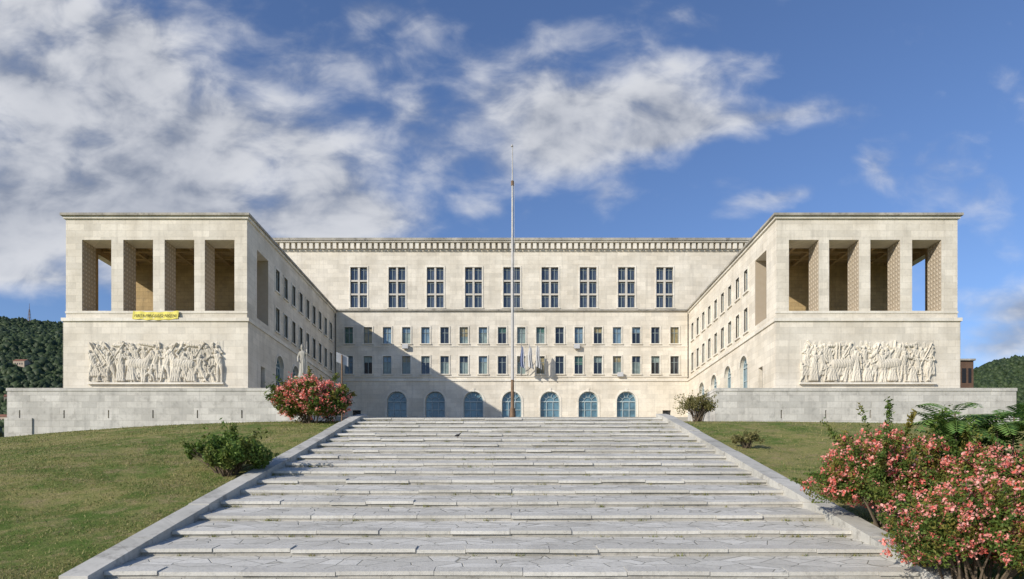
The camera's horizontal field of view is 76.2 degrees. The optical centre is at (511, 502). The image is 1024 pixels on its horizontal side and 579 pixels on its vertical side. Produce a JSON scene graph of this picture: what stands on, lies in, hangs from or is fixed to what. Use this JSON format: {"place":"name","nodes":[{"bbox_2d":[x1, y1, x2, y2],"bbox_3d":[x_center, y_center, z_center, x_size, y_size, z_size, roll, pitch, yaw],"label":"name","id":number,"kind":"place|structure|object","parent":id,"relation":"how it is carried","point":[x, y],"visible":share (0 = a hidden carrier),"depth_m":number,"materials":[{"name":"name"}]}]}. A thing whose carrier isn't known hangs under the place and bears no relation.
{"place":"outdoors","nodes":[
{"label":"outdoors","id":0,"kind":"place"},
{"bbox_2d":[0,421,340,578],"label":"lawn","id":1,"kind":"structure","parent":0,"point":[74,544],"depth_m":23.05,"materials":[{"name":"green plant"}]},
{"bbox_2d":[177,434,222,473],"bbox_3d":[-11.891,-1.725,25.642,2.255,1.891,1.554,0,0,0],"label":"green shrub","id":2,"kind":"object","parent":1,"relation":"on","point":[191,451],"visible":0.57,"depth_m":25.35,"materials":[{"name":"green plant"}]},
{"bbox_2d":[208,430,257,439],"bbox_3d":[-11.191,-2.058,26.091,1.635,1.699,2.396,0,0,-42],"label":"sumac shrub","id":3,"kind":"object","parent":1,"relation":"on","point":[236,437],"visible":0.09,"depth_m":25.91,"materials":[{"name":"green plant"}]},
{"bbox_2d":[200,417,278,476],"bbox_3d":[-10.374,-2.013,25.003,2.876,2.483,3.251,0,0,-28],"label":"green shrub","id":4,"kind":"object","parent":1,"relation":"on","point":[226,452],"visible":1,"depth_m":24.54,"materials":[{"name":"green plant"}]},
{"bbox_2d":[263,366,356,422],"bbox_3d":[-12.759,-6.450,41.026,5.543,4.568,4.710,0,0,0],"label":"oleander bush","id":5,"kind":"object","parent":1,"relation":"on","point":[308,395],"visible":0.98,"depth_m":40.01,"materials":[{"name":"pink plant"}]},
{"bbox_2d":[336,352,347,420],"bbox_3d":[-12.961,-8.450,50.013,0.904,6.100,0.304,0,0,-18],"label":"sign post","id":6,"kind":"object","parent":1,"relation":"on","point":[342,359],"visible":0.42,"depth_m":49.98,"materials":[{"name":"metal"}]},
{"bbox_2d":[63,219,959,416],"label":"walls","id":7,"kind":"structure","parent":0,"point":[231,264],"depth_m":70.60,"materials":[{"name":"stone"}]},
{"bbox_2d":[87,382,223,384],"bbox_3d":[-33.925,-11.340,62.275,12.950,0.160,0.350,0,0,0],"label":"relief ledge","id":8,"kind":"object","parent":7,"relation":"attached to","point":[155,383],"visible":1,"depth_m":62.10,"materials":[{"name":"stone"}]},
{"bbox_2d":[88,340,222,381],"bbox_3d":[-33.925,-13.450,62.200,12.750,4.100,0.500,0,0,0],"label":"relief sculpture","id":9,"kind":"object","parent":8,"relation":"on","point":[156,360],"visible":1,"depth_m":62.17,"materials":[{"name":"stone"}]},
{"bbox_2d":[276,267,746,416],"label":"window frames","id":10,"kind":"structure","parent":7,"relation":"attached to","point":[473,294],"depth_m":93.78,"materials":[{"name":"white metal"}]},
{"bbox_2d":[60,213,963,416],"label":"cornices and trim","id":11,"kind":"object","parent":7,"relation":"attached to","point":[748,243],"visible":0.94,"depth_m":93.08,"materials":[{"name":"stone"}]},
{"bbox_2d":[132,311,178,319],"bbox_3d":[-33.975,-17.834,62.286,4.370,0.956,0.248,0,0,0],"label":"protest banner","id":12,"kind":"object","parent":11,"relation":"attached to","point":[154,315],"visible":1,"depth_m":62.27,"materials":[{"name":"fabric"}]},
{"bbox_2d":[520,344,525,375],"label":"hanging flag","id":13,"kind":"object","parent":11,"relation":"on","point":[522,363],"visible":1,"depth_m":91.52,"materials":[{"name":"fabric"}]},
{"bbox_2d":[528,344,533,375],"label":"hanging flag","id":14,"kind":"object","parent":11,"relation":"on","point":[530,363],"visible":1,"depth_m":91.52,"materials":[{"name":"fabric"}]},
{"bbox_2d":[536,344,541,375],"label":"hanging flag","id":15,"kind":"object","parent":11,"relation":"on","point":[538,363],"visible":1,"depth_m":91.52,"materials":[{"name":"fabric"}]},
{"bbox_2d":[276,268,762,416],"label":"window glass","id":16,"kind":"object","parent":7,"relation":"attached to","point":[552,409],"visible":0.64,"depth_m":93.95,"materials":[{"name":"blue glass"}]},
{"bbox_2d":[799,382,936,384],"bbox_3d":[33.925,-11.340,62.275,12.950,0.160,0.350,0,0,0],"label":"relief ledge","id":17,"kind":"object","parent":7,"relation":"attached to","point":[867,383],"visible":1,"depth_m":62.10,"materials":[{"name":"stone"}]},
{"bbox_2d":[800,340,935,381],"bbox_3d":[33.925,-13.450,62.202,12.750,4.100,0.497,0,0,0],"label":"relief sculpture","id":18,"kind":"object","parent":17,"relation":"on","point":[867,360],"visible":1,"depth_m":62.17,"materials":[{"name":"stone"}]},
{"bbox_2d":[104,578,918,578],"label":"paved landing","id":19,"kind":"object","parent":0,"point":[511,578],"depth_m":14.97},
{"bbox_2d":[504,144,520,417],"bbox_3d":[0.050,-14.610,43.500,1.100,18.420,1.100,0,0,0],"label":"flagpole","id":20,"kind":"object","parent":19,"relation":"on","point":[512,411],"visible":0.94,"depth_m":43.44,"materials":[{"name":"metal"}]},
{"bbox_2d":[0,0,1023,368],"label":"sky","id":21,"kind":"structure","parent":0,"point":[305,118],"materials":[{"name":"blue"}]},
{"bbox_2d":[683,420,1023,578],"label":"lawn","id":22,"kind":"structure","parent":0,"point":[822,448],"depth_m":32.79,"materials":[{"name":"green plant"}]},
{"bbox_2d":[674,387,718,421],"bbox_3d":[12.066,-6.350,42.556,3.256,2.548,2.611,0,0,0],"label":"dry shrub","id":23,"kind":"object","parent":22,"relation":"on","point":[700,405],"visible":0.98,"depth_m":42.26,"materials":[{"name":"green plant"}]},
{"bbox_2d":[729,428,767,448],"bbox_3d":[11.156,-3.053,30.985,1.655,1.132,1.518,0,0,0],"label":"dry shrub","id":24,"kind":"object","parent":22,"relation":"on","point":[738,438],"visible":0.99,"depth_m":30.76,"materials":[{"name":"green plant"}]},
{"bbox_2d":[789,396,972,531],"bbox_3d":[10.515,-0.985,18.272,4.557,4.020,3.753,0,0,-24],"label":"flowering shrub","id":25,"kind":"object","parent":22,"relation":"on","point":[885,460],"visible":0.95,"depth_m":17.63,"materials":[{"name":"pink plant"}]},
{"bbox_2d":[902,402,1023,463],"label":"sumac shrub","id":26,"kind":"object","parent":22,"relation":"on","point":[947,426],"visible":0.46,"depth_m":17.91,"materials":[{"name":"green plant"}]},
{"bbox_2d":[914,414,1023,502],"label":"flowering shrub","id":27,"kind":"object","parent":22,"relation":"on","point":[1006,468],"visible":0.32,"depth_m":16.34,"materials":[{"name":"pink plant"}]},
{"bbox_2d":[960,359,975,387],"bbox_3d":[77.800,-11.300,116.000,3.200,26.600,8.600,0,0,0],"label":"brick building","id":28,"kind":"structure","parent":0,"point":[966,373],"depth_m":112.00,"materials":[{"name":"brick"}]},
{"bbox_3d":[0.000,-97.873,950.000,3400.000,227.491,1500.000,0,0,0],"label":"hills","id":29,"kind":"structure","parent":0,"visible":0},
{"bbox_2d":[0,414,6,419],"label":"house","id":30,"kind":"structure","parent":29,"relation":"on","point":[2,416],"depth_m":451.50,"materials":[{"name":"paint"}]},
{"bbox_2d":[13,359,30,366],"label":"house","id":31,"kind":"structure","parent":29,"relation":"on","point":[22,362],"depth_m":536.68,"materials":[{"name":"paint"}]},
{"bbox_2d":[27,303,30,320],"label":"antenna mast","id":32,"kind":"object","parent":29,"relation":"on","point":[29,314],"visible":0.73,"depth_m":759.36,"materials":[{"name":"grey metal"}]},
{"bbox_2d":[0,316,1023,427],"bbox_3d":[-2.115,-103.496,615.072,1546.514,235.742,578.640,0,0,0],"label":"forest","id":33,"kind":"object","parent":29,"relation":"on","point":[38,344],"visible":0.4,"depth_m":593.37,"materials":[{"name":"green plant"}]},
{"label":"ground","id":34,"kind":"structure","parent":0,"visible":0},
{"bbox_2d":[0,428,3,436],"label":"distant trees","id":35,"kind":"object","parent":34,"relation":"on","point":[1,432],"visible":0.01,"depth_m":89.65,"materials":[{"name":"green plant"}]},
{"bbox_2d":[4,388,335,436],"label":"terrace wall","id":36,"kind":"structure","parent":34,"relation":"on","point":[31,411],"depth_m":57.00,"materials":[{"name":"stone"}]},
{"bbox_2d":[294,344,307,379],"bbox_3d":[-18.750,-11.975,58.600,1.400,4.750,1.400,0,0,0],"label":"statue","id":37,"kind":"object","parent":36,"relation":"on","point":[302,355],"visible":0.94,"depth_m":58.41,"materials":[{"name":"stone"}]},
{"bbox_2d":[336,417,687,420],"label":"court steps","id":38,"kind":"structure","parent":34,"relation":"on","point":[680,418],"depth_m":89.89,"materials":[{"name":"stone"}]},
{"bbox_2d":[59,414,964,578],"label":"grand staircase","id":39,"kind":"structure","parent":34,"relation":"on","point":[553,528],"depth_m":19.50,"materials":[{"name":"stone"}]},
{"bbox_2d":[176,419,873,556],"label":"joint weeds","id":40,"kind":"object","parent":39,"relation":"on","point":[601,505],"visible":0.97,"depth_m":23.94,"materials":[{"name":"green plant"}]},
{"bbox_2d":[688,388,1018,423],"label":"terrace wall","id":41,"kind":"structure","parent":34,"relation":"on","point":[791,404],"depth_m":57.00,"materials":[{"name":"stone"}]},
{"bbox_2d":[864,443,1023,578],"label":"flowering shrub","id":42,"kind":"object","parent":34,"relation":"on","point":[974,518],"visible":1,"depth_m":13.73,"materials":[{"name":"pink plant"}]}
]}

